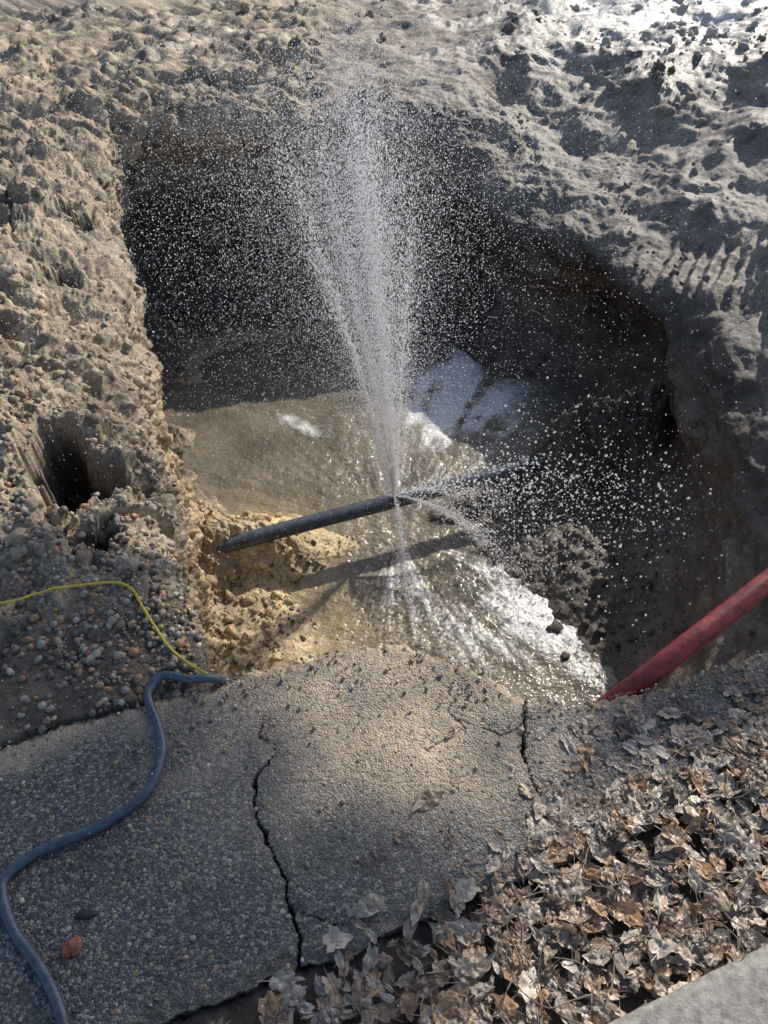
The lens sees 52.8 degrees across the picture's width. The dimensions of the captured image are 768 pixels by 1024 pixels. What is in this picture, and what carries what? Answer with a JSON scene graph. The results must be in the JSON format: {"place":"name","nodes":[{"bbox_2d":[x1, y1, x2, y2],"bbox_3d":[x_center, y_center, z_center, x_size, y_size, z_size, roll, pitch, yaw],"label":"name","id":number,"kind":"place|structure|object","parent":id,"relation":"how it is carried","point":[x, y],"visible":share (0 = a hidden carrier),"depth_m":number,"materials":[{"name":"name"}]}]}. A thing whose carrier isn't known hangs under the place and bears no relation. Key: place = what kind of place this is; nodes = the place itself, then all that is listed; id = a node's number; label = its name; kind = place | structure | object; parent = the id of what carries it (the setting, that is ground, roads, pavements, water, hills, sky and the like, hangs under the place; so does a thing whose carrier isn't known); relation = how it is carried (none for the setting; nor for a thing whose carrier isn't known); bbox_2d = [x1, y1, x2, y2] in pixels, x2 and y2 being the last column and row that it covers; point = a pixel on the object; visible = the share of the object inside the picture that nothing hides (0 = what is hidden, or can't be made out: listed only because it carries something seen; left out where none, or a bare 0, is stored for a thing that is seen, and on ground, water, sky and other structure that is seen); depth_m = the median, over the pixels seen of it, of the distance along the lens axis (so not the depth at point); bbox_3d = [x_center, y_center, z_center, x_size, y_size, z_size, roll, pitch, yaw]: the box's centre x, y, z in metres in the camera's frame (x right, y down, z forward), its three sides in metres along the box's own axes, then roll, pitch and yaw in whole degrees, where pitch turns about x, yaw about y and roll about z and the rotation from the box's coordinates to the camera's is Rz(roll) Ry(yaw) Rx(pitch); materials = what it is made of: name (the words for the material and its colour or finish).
{"place":"outdoors","nodes":[
{"label":"outdoors","id":0,"kind":"place"},
{"bbox_2d":[0,0,767,1023],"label":"excavated ground","id":1,"kind":"structure","parent":0,"point":[688,344],"depth_m":5.45,"materials":[{"name":"soil"}]},
{"bbox_2d":[0,581,218,684],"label":"yellow rope","id":2,"kind":"object","parent":1,"relation":"on","point":[142,607],"visible":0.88,"depth_m":2.10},
{"bbox_2d":[0,65,367,742],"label":"pebbles","id":3,"kind":"object","parent":1,"relation":"on","point":[90,652],"visible":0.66,"depth_m":2.16,"materials":[{"name":"stone"}]},
{"bbox_2d":[212,457,545,552],"bbox_3d":[0.000,-0.049,4.417,2.898,0.120,0.102,-15,44,-16],"label":"leaking water pipe","id":4,"kind":"object","parent":1,"relation":"on","point":[299,525],"visible":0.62,"depth_m":4.33,"materials":[{"name":"black plastic"}]},
{"bbox_2d":[0,0,767,1006],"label":"water spray","id":5,"kind":"object","parent":4,"relation":"attached to","point":[388,456],"visible":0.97,"depth_m":3.43,"materials":[{"name":"liquid"}]},
{"bbox_2d":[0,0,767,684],"bbox_3d":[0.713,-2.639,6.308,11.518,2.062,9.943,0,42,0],"label":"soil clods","id":6,"kind":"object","parent":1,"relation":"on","point":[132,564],"visible":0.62,"depth_m":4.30,"materials":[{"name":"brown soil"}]},
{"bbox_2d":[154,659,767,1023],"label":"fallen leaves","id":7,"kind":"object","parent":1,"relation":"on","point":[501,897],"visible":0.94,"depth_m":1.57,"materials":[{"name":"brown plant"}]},
{"bbox_2d":[332,690,767,1023],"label":"twigs","id":8,"kind":"object","parent":7,"relation":"on","point":[558,985],"visible":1,"depth_m":1.53,"materials":[{"name":"brown plant"}]},
{"bbox_2d":[593,567,767,702],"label":"red hose","id":9,"kind":"object","parent":1,"relation":"on","point":[668,659],"visible":0.68,"depth_m":2.03,"materials":[{"name":"rubber"}]},
{"bbox_2d":[608,944,767,1023],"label":"concrete kerb","id":10,"kind":"structure","parent":1,"relation":"on","point":[735,991],"depth_m":1.41,"materials":[{"name":"grey concrete"}]},
{"bbox_2d":[0,643,767,1023],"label":"asphalt pavement","id":11,"kind":"structure","parent":0,"point":[220,963],"depth_m":1.72,"materials":[{"name":"grey asphalt"}]},
{"bbox_2d":[61,935,81,959],"bbox_3d":[-0.608,0.849,1.509,0.040,0.032,0.036,-15,44,-16],"label":"red brick fragment","id":12,"kind":"object","parent":11,"relation":"on","point":[71,947],"visible":1,"depth_m":1.50,"materials":[{"name":"ceramic"}]},
{"bbox_2d":[73,908,97,919],"bbox_3d":[-0.601,0.812,1.558,0.048,0.013,0.023,0,42,0],"label":"asphalt chip","id":13,"kind":"object","parent":11,"relation":"on","point":[85,914],"visible":1,"depth_m":1.55,"materials":[{"name":"grey asphalt"}]},
{"bbox_2d":[0,671,234,1023],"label":"black hose","id":14,"kind":"object","parent":11,"relation":"on","point":[30,954],"visible":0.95,"depth_m":1.65,"materials":[{"name":"rubber"}]},
{"bbox_2d":[0,640,767,1020],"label":"grit","id":15,"kind":"object","parent":11,"relation":"on","point":[290,884],"visible":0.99,"depth_m":1.90,"materials":[{"name":"stone"}]},
{"bbox_2d":[163,314,617,709],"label":"water","id":16,"kind":"structure","parent":0,"point":[461,602],"depth_m":5.00,"materials":[{"name":"brown liquid"}]}
]}

